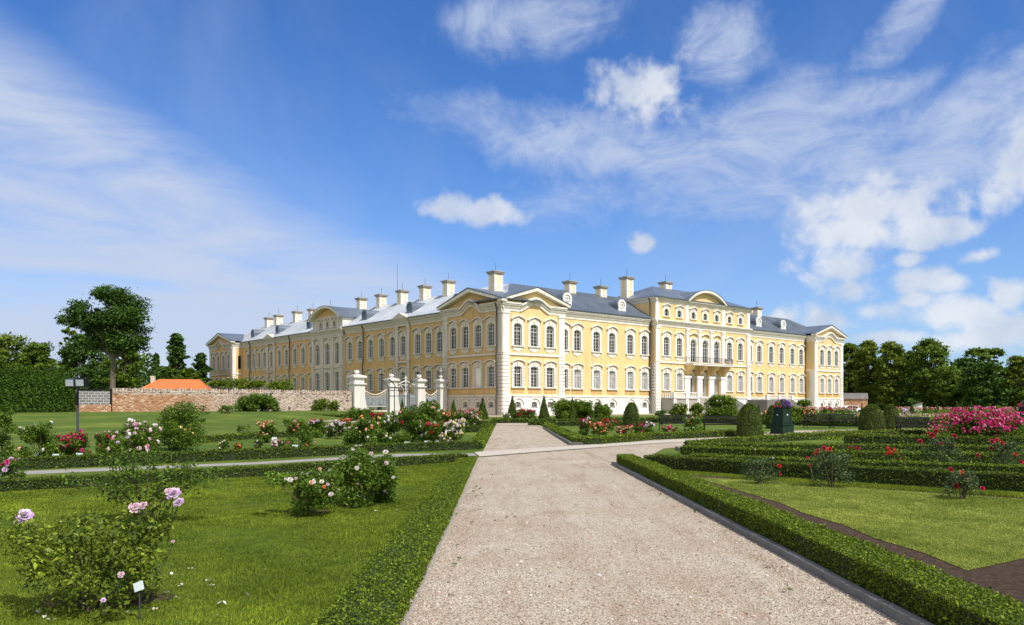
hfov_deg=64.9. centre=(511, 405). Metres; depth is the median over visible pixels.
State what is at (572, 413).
yew cone
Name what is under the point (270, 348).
window
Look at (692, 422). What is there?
rose bush
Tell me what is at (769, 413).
yew dome
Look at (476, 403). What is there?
basement window
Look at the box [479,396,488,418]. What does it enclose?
yew cone
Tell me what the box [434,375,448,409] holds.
gate pier
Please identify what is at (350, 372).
window
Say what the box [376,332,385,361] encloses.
window
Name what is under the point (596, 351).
window
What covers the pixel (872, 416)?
yew dome
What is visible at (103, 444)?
rose bush
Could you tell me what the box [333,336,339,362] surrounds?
arched window
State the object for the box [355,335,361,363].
window
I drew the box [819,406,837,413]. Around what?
rose bush
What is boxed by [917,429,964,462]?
rose bush
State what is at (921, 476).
box hedge
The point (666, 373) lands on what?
window
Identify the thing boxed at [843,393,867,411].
brick wall
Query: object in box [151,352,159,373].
tree
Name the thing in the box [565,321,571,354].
window
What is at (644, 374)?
window
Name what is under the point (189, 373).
tree
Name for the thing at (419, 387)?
gate pier
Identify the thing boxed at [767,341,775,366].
window
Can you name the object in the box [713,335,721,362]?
balcony door
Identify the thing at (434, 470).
grass
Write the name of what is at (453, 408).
yew cone
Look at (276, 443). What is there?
rose bush
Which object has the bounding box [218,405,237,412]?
shrub
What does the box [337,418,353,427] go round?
rose bush
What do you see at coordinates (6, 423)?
shrub
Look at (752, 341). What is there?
window
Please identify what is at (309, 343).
window
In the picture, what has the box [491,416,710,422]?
box hedge
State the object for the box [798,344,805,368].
window
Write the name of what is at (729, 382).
window
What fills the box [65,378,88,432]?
floodlight pole
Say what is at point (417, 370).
window
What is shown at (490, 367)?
window
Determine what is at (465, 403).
basement window
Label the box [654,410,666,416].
shrub
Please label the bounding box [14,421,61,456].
rose bush
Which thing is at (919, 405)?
shed
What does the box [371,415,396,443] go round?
rose bush
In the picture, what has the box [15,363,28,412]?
thuja
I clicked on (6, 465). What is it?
rose bush
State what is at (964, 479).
rose bush
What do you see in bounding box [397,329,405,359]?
window
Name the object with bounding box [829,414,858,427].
garden bench
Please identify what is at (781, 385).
window
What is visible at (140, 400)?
stone wall
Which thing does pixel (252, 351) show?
window
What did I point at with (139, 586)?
plant label
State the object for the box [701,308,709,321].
attic window
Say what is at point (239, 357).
side window
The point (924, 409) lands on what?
yew cone
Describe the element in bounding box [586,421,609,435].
rose bush
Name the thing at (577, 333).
window
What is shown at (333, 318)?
attic window
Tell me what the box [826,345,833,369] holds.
window
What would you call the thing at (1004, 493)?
grass
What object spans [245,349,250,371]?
window
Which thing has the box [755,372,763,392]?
window
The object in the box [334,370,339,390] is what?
arched window
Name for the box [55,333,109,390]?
tree
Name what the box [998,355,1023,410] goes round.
tree
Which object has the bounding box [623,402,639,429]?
yew dome
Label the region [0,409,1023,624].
ground
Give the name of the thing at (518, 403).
basement window
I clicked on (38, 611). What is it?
fallen petals
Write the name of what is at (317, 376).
arched window
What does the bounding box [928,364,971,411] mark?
tree
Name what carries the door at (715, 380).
in the palace
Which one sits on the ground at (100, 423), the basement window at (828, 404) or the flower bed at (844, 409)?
the flower bed at (844, 409)
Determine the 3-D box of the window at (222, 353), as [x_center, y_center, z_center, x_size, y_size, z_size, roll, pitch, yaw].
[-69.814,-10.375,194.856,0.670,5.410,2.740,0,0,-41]
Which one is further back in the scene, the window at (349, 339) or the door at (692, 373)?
the window at (349, 339)
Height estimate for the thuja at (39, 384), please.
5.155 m
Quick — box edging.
[403,460,478,624]
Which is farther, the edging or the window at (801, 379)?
the window at (801, 379)
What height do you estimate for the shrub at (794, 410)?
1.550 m
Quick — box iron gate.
[397,376,415,407]
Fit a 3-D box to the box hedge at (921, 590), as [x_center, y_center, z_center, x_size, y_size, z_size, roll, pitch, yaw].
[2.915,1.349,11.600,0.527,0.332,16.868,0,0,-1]
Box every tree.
[0,332,30,370]
[16,341,58,404]
[54,284,156,388]
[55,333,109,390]
[56,327,76,373]
[99,350,146,388]
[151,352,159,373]
[153,366,178,378]
[166,333,192,374]
[176,367,204,382]
[191,352,213,383]
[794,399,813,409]
[843,342,864,392]
[851,340,879,404]
[870,340,914,407]
[894,350,927,406]
[900,337,952,409]
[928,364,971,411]
[949,357,977,407]
[952,359,1016,410]
[962,347,988,364]
[980,347,1007,382]
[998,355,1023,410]
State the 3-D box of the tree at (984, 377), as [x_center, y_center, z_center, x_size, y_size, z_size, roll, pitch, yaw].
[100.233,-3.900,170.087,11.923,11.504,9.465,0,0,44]
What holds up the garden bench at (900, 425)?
on the ground at (100, 423)
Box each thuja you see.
[0,362,11,412]
[0,368,4,412]
[6,364,19,412]
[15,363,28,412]
[25,365,36,412]
[32,366,45,411]
[41,365,52,411]
[50,367,61,411]
[55,369,68,411]
[66,367,75,411]
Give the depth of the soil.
7.33 m
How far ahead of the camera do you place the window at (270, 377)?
179.39 m
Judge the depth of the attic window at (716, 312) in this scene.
150.30 m
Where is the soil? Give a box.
[41,475,1023,608]
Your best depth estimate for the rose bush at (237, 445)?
26.20 m
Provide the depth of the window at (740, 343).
155.30 m
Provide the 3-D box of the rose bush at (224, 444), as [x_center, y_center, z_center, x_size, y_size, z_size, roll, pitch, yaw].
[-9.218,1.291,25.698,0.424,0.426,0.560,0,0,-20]
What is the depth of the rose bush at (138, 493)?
10.28 m
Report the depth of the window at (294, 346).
170.77 m
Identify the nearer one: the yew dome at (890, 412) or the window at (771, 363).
the yew dome at (890, 412)
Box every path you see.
[0,453,477,475]
[348,411,925,624]
[475,438,719,455]
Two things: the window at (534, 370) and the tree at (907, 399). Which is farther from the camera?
the tree at (907, 399)
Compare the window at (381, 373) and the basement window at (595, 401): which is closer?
the basement window at (595, 401)
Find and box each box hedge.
[0,439,480,469]
[0,453,467,491]
[194,430,295,443]
[305,412,367,418]
[311,455,476,624]
[464,424,491,431]
[470,422,494,448]
[481,420,495,425]
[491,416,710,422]
[527,420,649,425]
[543,422,764,444]
[616,453,1023,624]
[643,453,1023,491]
[649,416,940,427]
[679,444,1023,463]
[683,428,1023,444]
[687,441,1023,453]
[689,452,1023,472]
[761,415,946,420]
[843,433,1023,445]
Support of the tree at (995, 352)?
on the ground at (100, 423)
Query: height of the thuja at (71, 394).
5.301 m
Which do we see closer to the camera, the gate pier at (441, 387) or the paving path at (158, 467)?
the paving path at (158, 467)
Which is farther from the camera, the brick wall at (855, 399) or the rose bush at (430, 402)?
the brick wall at (855, 399)
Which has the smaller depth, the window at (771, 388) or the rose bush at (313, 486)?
the rose bush at (313, 486)
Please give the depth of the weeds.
11.30 m
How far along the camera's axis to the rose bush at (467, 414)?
56.34 m
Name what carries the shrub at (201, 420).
on the ground at (100, 423)
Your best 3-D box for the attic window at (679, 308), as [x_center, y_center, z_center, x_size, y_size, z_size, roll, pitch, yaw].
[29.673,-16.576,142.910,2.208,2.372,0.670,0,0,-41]
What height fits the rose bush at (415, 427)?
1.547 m
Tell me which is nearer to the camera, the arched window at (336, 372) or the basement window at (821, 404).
the arched window at (336, 372)
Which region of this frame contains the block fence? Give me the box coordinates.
[74,389,111,411]
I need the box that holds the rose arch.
[378,378,419,434]
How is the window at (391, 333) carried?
in the palace
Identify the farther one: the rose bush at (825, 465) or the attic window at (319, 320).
the attic window at (319, 320)
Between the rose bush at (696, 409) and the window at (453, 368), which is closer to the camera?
the rose bush at (696, 409)
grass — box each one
[0,462,453,624]
[673,469,744,477]
[730,475,1023,497]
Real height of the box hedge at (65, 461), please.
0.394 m
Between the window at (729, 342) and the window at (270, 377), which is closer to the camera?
the window at (729, 342)
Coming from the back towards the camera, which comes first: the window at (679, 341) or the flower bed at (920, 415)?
the window at (679, 341)
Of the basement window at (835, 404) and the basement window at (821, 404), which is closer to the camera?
the basement window at (821, 404)
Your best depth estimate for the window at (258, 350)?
184.74 m
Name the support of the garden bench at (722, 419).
on the ground at (100, 423)
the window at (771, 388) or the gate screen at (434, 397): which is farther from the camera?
the window at (771, 388)
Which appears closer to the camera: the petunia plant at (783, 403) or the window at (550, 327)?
the petunia plant at (783, 403)
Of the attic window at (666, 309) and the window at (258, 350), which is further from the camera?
the window at (258, 350)
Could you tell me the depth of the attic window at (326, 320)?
158.64 m
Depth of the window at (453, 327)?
124.06 m
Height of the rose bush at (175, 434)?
1.730 m
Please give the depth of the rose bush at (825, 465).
14.58 m
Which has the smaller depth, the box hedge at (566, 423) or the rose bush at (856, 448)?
the rose bush at (856, 448)
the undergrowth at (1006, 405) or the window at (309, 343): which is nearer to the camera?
the window at (309, 343)
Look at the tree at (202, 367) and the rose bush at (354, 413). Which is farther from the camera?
the tree at (202, 367)
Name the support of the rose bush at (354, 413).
on the ground at (100, 423)
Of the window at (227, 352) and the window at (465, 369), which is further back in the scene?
the window at (227, 352)
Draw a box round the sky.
[0,0,1023,385]
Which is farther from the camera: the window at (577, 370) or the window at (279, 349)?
the window at (279, 349)
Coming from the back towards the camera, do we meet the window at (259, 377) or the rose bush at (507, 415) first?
the window at (259, 377)
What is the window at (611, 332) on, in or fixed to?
in the palace
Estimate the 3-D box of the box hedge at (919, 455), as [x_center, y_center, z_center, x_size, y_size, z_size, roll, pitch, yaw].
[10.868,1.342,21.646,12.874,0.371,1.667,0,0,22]
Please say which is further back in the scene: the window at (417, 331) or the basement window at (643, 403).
the basement window at (643, 403)
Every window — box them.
[211,352,215,373]
[215,352,219,373]
[220,351,224,372]
[225,350,229,372]
[238,356,240,368]
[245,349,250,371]
[250,349,255,371]
[255,348,260,370]
[255,376,260,389]
[261,347,265,370]
[261,375,266,389]
[267,346,272,369]
[267,375,272,383]
[275,345,281,369]
[275,374,281,382]
[282,374,288,390]
[283,344,288,368]
[291,343,297,368]
[291,373,297,390]
[299,342,305,367]
[299,373,305,389]
[307,341,311,366]
[307,372,311,389]
[313,338,319,364]
[314,371,320,390]
[317,319,322,329]
[323,337,329,363]
[324,318,329,328]
[324,370,329,389]
[331,316,335,327]
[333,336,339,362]
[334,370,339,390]
[345,336,352,364]
[345,370,353,390]
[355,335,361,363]
[365,333,374,362]
[365,368,374,391]
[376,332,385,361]
[376,368,385,390]
[387,330,395,360]
[387,367,395,377]
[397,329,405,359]
[397,366,406,389]
[412,327,421,358]
[412,365,421,389]
[422,326,433,358]
[422,364,432,389]
[433,324,442,357]
[433,364,442,389]
[446,320,457,354]
[446,362,458,388]
[448,398,457,406]
[458,318,470,353]
[458,361,470,388]
[460,397,469,406]
[471,317,482,352]
[471,360,483,387]
[472,397,480,406]
[483,315,495,351]
[483,359,495,387]
[485,397,494,407]
[511,315,525,351]
[511,359,525,387]
[513,397,524,407]
[527,316,542,352]
[527,360,542,387]
[529,397,540,406]
[543,318,557,353]
[543,360,557,388]
[546,397,555,406]
[564,362,571,388]
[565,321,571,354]
[571,322,584,356]
[571,363,584,389]
[591,324,603,357]
[591,364,603,389]
[592,398,601,405]
[606,326,618,357]
[606,364,618,389]
[607,398,617,406]
[625,327,636,359]
[625,365,636,389]
[639,329,649,359]
[639,366,649,390]
[640,398,648,406]
[661,330,672,360]
[661,367,672,390]
[662,303,671,316]
[674,331,685,361]
[674,367,685,390]
[675,305,684,318]
[689,307,698,319]
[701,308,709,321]
[713,310,721,322]
[725,336,734,364]
[726,311,733,323]
[726,370,734,391]
[736,337,745,364]
[736,370,745,391]
[737,313,744,324]
[750,371,754,392]
[751,339,754,364]
[755,340,763,366]
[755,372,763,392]
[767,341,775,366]
[767,372,775,392]
[778,342,785,367]
[778,373,785,392]
[789,343,796,368]
[789,373,796,392]
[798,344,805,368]
[798,374,805,392]
[819,344,825,368]
[819,374,825,393]
[819,400,824,406]
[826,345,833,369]
[826,374,833,393]
[826,400,832,406]
[833,346,840,369]
[833,375,840,393]
[833,400,839,406]
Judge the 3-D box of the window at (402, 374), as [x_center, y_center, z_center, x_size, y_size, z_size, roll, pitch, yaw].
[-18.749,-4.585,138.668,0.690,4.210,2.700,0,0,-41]
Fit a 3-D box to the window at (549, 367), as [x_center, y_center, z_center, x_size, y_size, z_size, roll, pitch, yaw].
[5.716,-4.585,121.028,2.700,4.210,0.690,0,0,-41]
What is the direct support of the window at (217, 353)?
in the palace
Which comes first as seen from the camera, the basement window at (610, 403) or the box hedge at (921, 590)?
the box hedge at (921, 590)
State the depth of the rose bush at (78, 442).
22.70 m
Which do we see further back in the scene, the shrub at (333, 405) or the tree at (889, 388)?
the tree at (889, 388)
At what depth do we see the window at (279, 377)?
175.89 m
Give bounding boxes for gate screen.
[365,389,386,411]
[425,390,437,401]
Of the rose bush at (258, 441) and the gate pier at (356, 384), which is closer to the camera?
the rose bush at (258, 441)
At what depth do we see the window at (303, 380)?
167.88 m
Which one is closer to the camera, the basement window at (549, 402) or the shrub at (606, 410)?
the shrub at (606, 410)
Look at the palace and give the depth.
140.64 m
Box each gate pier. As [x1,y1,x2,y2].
[347,370,366,409]
[383,374,399,411]
[412,374,426,406]
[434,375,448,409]
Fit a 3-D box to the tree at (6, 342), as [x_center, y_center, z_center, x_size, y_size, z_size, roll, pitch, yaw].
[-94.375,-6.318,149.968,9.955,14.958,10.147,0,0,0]
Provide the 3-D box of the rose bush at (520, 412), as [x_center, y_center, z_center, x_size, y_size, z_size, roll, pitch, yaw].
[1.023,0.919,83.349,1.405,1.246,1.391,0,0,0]
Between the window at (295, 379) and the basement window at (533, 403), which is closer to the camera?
the basement window at (533, 403)
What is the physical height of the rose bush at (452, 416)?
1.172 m
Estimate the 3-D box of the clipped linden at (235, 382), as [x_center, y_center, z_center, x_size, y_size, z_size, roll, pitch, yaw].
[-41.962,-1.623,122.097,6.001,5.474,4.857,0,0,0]
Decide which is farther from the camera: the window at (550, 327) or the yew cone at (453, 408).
the window at (550, 327)
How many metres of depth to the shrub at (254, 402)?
95.75 m
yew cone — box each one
[450,399,456,412]
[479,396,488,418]
[506,395,516,417]
[538,395,549,418]
[568,397,576,418]
[757,402,762,427]
[908,402,914,416]
[922,404,927,415]
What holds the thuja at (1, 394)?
on the ground at (100, 423)
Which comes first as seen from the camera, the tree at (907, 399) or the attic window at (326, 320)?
the attic window at (326, 320)
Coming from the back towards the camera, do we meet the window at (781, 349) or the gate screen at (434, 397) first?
the window at (781, 349)
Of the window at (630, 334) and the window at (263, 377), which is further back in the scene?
the window at (263, 377)
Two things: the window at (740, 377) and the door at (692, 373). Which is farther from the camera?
the window at (740, 377)
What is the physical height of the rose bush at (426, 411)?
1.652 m
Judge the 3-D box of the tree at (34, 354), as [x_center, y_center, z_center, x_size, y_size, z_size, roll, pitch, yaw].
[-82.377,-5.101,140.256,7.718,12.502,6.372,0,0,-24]
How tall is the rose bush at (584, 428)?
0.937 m
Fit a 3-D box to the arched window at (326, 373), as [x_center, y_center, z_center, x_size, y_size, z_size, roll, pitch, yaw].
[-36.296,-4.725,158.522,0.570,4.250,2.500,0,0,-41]
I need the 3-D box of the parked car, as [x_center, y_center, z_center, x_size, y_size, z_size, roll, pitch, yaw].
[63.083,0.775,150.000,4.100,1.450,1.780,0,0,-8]
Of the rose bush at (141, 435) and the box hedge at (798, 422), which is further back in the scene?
the box hedge at (798, 422)
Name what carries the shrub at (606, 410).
on the ground at (100, 423)
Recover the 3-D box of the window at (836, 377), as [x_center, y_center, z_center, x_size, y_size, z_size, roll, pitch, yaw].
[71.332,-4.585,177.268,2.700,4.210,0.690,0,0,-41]
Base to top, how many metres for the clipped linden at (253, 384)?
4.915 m
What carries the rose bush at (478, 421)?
on the ground at (100, 423)
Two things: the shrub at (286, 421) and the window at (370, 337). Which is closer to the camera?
the shrub at (286, 421)
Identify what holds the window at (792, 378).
in the palace
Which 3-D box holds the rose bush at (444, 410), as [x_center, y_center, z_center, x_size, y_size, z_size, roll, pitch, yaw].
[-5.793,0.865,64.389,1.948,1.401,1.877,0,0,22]
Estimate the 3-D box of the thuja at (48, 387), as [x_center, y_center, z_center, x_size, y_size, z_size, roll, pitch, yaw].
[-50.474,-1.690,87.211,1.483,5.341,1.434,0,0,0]
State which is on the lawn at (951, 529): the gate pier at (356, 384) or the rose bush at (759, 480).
the rose bush at (759, 480)
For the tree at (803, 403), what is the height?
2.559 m
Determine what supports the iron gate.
attached to the gate pier at (390, 384)
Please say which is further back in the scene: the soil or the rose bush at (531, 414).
the rose bush at (531, 414)
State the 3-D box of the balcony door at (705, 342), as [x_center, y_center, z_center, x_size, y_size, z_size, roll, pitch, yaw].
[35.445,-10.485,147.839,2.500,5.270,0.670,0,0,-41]
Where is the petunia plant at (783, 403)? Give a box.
[773,399,790,407]
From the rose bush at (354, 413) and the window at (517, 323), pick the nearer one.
the rose bush at (354, 413)
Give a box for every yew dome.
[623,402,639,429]
[736,403,761,436]
[765,405,774,428]
[858,403,885,430]
[883,404,899,429]
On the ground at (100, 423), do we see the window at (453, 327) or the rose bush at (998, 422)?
the rose bush at (998, 422)
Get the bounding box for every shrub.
[0,410,19,457]
[195,418,206,423]
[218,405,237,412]
[232,393,280,411]
[236,425,249,432]
[282,417,293,425]
[310,398,327,410]
[327,400,339,410]
[550,398,582,418]
[574,399,594,417]
[592,404,612,418]
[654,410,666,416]
[790,405,802,417]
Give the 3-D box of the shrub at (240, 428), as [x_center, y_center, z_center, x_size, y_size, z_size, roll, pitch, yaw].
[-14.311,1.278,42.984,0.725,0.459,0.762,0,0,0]
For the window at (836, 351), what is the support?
in the palace
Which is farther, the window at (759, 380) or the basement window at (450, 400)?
the window at (759, 380)
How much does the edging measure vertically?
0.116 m
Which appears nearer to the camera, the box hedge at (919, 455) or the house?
the box hedge at (919, 455)
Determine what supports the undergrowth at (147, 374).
on the ground at (100, 423)
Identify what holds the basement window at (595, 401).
in the palace
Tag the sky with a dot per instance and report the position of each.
(856, 167)
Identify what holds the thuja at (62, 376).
on the ground at (100, 423)
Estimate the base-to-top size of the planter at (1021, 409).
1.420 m
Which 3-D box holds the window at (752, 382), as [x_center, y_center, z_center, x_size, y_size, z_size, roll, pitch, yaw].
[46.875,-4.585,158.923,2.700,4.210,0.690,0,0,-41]
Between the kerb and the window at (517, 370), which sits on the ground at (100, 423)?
the kerb
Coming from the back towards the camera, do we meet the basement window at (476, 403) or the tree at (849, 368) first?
the tree at (849, 368)
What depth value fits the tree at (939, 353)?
183.96 m
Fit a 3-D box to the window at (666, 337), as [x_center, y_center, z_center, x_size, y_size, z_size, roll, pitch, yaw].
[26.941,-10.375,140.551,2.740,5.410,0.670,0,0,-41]
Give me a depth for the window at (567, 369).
126.26 m
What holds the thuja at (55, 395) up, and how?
on the ground at (100, 423)
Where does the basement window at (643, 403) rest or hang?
in the palace
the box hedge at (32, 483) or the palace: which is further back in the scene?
the palace
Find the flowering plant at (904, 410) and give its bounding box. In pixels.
[901,408,909,416]
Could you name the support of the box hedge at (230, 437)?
on the ground at (100, 423)
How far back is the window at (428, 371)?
133.13 m
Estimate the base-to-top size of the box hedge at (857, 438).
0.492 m
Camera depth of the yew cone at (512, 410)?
83.98 m
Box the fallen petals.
[36,509,397,619]
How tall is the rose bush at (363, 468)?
0.919 m
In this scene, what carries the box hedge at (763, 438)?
on the ground at (100, 423)
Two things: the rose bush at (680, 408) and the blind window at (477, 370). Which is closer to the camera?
the rose bush at (680, 408)
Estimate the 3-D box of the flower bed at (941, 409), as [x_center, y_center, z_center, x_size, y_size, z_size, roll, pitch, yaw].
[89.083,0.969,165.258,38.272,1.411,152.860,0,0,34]
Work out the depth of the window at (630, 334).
136.09 m
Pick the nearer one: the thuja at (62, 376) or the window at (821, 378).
the thuja at (62, 376)
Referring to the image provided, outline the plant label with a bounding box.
[133,580,143,619]
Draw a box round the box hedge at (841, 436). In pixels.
[774,427,1023,440]
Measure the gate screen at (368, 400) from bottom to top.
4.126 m
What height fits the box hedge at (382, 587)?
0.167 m
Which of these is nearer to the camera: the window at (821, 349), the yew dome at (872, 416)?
the yew dome at (872, 416)
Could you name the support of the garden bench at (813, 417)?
on the ground at (100, 423)
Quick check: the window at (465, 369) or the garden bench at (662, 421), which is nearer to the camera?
the garden bench at (662, 421)
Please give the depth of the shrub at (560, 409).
87.84 m
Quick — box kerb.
[543,427,933,624]
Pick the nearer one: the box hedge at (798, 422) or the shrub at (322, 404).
the box hedge at (798, 422)
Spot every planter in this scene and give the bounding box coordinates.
[769,407,794,433]
[1017,406,1023,429]
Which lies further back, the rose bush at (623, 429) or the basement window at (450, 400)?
the basement window at (450, 400)
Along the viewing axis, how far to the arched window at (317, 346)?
162.06 m
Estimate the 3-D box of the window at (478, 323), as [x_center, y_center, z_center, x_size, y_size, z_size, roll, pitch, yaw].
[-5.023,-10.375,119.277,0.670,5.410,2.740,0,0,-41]
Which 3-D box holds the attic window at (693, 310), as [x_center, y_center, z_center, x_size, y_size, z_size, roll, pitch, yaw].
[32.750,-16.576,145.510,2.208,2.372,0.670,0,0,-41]
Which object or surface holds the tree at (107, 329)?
on the ground at (100, 423)
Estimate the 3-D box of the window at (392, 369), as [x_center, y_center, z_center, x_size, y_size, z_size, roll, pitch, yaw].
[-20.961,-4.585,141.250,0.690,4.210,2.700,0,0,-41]
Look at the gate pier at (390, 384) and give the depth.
118.56 m
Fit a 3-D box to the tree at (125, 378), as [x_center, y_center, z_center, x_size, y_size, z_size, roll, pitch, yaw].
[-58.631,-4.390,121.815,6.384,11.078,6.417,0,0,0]
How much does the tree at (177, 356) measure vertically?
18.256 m
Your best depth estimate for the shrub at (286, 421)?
56.23 m
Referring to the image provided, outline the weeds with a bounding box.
[452,474,790,590]
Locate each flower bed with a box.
[791,406,856,417]
[854,412,946,421]
[896,406,1017,415]
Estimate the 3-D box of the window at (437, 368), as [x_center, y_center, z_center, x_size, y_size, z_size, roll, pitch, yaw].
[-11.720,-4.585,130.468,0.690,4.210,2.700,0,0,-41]
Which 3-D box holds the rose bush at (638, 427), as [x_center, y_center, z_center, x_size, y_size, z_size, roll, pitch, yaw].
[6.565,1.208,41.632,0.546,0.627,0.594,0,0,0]
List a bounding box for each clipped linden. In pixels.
[206,380,225,388]
[215,376,251,389]
[246,380,265,389]
[260,378,296,389]
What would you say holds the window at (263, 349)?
in the palace
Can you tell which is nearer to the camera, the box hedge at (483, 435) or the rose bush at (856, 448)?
the rose bush at (856, 448)
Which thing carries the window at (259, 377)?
in the palace
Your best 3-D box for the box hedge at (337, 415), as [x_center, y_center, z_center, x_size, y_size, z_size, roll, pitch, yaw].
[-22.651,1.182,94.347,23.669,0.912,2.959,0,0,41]
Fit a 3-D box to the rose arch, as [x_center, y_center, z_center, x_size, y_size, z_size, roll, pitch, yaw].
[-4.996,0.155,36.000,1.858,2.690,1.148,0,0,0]
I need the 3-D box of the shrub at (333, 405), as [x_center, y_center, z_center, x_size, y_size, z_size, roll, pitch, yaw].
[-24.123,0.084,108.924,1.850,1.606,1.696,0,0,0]
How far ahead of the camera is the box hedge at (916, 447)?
25.50 m
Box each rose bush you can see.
[0,457,27,478]
[0,487,183,616]
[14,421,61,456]
[49,437,239,518]
[55,429,91,455]
[93,429,123,453]
[107,418,164,454]
[151,399,209,450]
[217,439,229,449]
[233,442,243,448]
[252,436,263,448]
[255,420,278,442]
[263,467,344,515]
[271,439,286,447]
[285,418,315,447]
[306,418,326,437]
[324,419,348,438]
[328,445,400,506]
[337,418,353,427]
[341,407,373,420]
[342,415,380,444]
[368,412,384,427]
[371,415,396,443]
[389,404,425,442]
[408,402,440,438]
[419,399,440,409]
[419,420,450,441]
[429,408,451,420]
[435,411,461,427]
[439,418,465,441]
[456,410,477,425]
[457,408,482,417]
[467,413,483,425]
[502,412,510,418]
[516,408,527,418]
[524,408,536,418]
[578,417,591,434]
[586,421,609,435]
[602,419,616,430]
[615,424,632,433]
[634,423,644,432]
[642,421,655,432]
[660,425,677,431]
[668,403,688,416]
[682,416,703,430]
[688,402,704,416]
[703,392,738,417]
[739,449,781,483]
[800,407,816,416]
[806,446,855,486]
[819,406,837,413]
[847,446,861,457]
[882,446,910,460]
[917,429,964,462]
[926,405,1023,437]
[937,467,984,498]
[976,438,1023,464]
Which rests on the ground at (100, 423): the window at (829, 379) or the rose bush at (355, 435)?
the rose bush at (355, 435)
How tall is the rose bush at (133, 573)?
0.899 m
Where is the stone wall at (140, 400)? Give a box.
[111,388,351,411]
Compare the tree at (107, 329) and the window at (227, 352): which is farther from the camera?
the window at (227, 352)
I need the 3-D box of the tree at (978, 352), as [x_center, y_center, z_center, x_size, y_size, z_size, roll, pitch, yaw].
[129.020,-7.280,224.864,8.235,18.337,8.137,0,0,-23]
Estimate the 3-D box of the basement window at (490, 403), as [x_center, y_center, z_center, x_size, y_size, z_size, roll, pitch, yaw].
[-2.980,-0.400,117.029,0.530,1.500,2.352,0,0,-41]
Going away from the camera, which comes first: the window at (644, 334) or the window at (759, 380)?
the window at (644, 334)
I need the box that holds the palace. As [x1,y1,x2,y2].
[205,270,847,415]
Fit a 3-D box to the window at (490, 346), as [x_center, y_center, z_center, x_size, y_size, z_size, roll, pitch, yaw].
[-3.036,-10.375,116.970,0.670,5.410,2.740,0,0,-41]
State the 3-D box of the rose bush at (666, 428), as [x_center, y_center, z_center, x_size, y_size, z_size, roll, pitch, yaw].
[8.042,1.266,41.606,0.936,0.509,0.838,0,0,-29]
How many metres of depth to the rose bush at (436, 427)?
29.93 m
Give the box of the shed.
[913,402,922,411]
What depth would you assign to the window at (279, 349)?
176.19 m
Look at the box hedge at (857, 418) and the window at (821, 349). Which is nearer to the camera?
the box hedge at (857, 418)
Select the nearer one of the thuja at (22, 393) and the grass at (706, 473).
the grass at (706, 473)
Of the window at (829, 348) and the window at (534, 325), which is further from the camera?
the window at (829, 348)
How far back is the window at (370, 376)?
147.05 m
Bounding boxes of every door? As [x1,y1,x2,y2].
[689,332,698,361]
[690,371,693,396]
[702,333,710,362]
[702,372,705,396]
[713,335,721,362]
[713,372,716,395]
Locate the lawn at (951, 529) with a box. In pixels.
[699,477,1023,569]
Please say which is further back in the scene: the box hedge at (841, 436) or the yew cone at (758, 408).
the yew cone at (758, 408)
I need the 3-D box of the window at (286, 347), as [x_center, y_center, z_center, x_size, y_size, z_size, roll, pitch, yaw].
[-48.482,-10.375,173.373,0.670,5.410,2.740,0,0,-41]
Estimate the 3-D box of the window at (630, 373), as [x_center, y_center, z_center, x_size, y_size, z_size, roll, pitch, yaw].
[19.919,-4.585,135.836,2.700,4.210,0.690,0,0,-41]
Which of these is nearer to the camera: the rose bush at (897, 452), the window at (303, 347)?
the rose bush at (897, 452)
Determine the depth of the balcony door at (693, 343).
145.68 m
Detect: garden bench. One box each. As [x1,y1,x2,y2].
[659,415,689,430]
[703,416,737,429]
[803,414,834,427]
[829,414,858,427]
[894,417,933,433]
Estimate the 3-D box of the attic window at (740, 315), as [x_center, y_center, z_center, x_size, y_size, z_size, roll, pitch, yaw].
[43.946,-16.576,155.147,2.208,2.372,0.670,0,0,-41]
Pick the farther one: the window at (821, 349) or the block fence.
the window at (821, 349)
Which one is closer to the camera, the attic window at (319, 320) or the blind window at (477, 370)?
the blind window at (477, 370)
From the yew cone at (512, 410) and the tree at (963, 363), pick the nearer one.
the yew cone at (512, 410)
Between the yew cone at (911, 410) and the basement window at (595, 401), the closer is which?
the yew cone at (911, 410)
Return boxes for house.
[140,376,210,388]
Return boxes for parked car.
[840,405,860,412]
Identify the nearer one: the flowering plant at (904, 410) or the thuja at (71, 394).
the thuja at (71, 394)
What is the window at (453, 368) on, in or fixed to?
in the palace
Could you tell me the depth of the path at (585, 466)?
7.90 m
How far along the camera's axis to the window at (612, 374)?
133.26 m
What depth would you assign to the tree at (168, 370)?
179.22 m
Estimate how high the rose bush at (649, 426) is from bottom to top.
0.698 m
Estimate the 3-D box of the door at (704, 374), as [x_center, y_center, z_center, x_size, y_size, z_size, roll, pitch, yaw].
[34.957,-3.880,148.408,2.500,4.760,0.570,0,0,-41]
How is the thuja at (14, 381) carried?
on the ground at (100, 423)
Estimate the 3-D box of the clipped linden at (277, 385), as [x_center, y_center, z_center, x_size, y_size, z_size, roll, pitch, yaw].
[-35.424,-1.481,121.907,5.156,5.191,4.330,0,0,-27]
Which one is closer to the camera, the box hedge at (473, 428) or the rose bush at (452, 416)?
the box hedge at (473, 428)
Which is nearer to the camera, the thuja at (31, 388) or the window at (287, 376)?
the thuja at (31, 388)
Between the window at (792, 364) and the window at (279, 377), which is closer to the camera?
the window at (792, 364)
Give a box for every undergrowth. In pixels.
[5,351,175,390]
[843,360,1018,409]
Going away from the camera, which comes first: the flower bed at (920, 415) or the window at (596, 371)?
the flower bed at (920, 415)
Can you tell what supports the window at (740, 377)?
in the palace

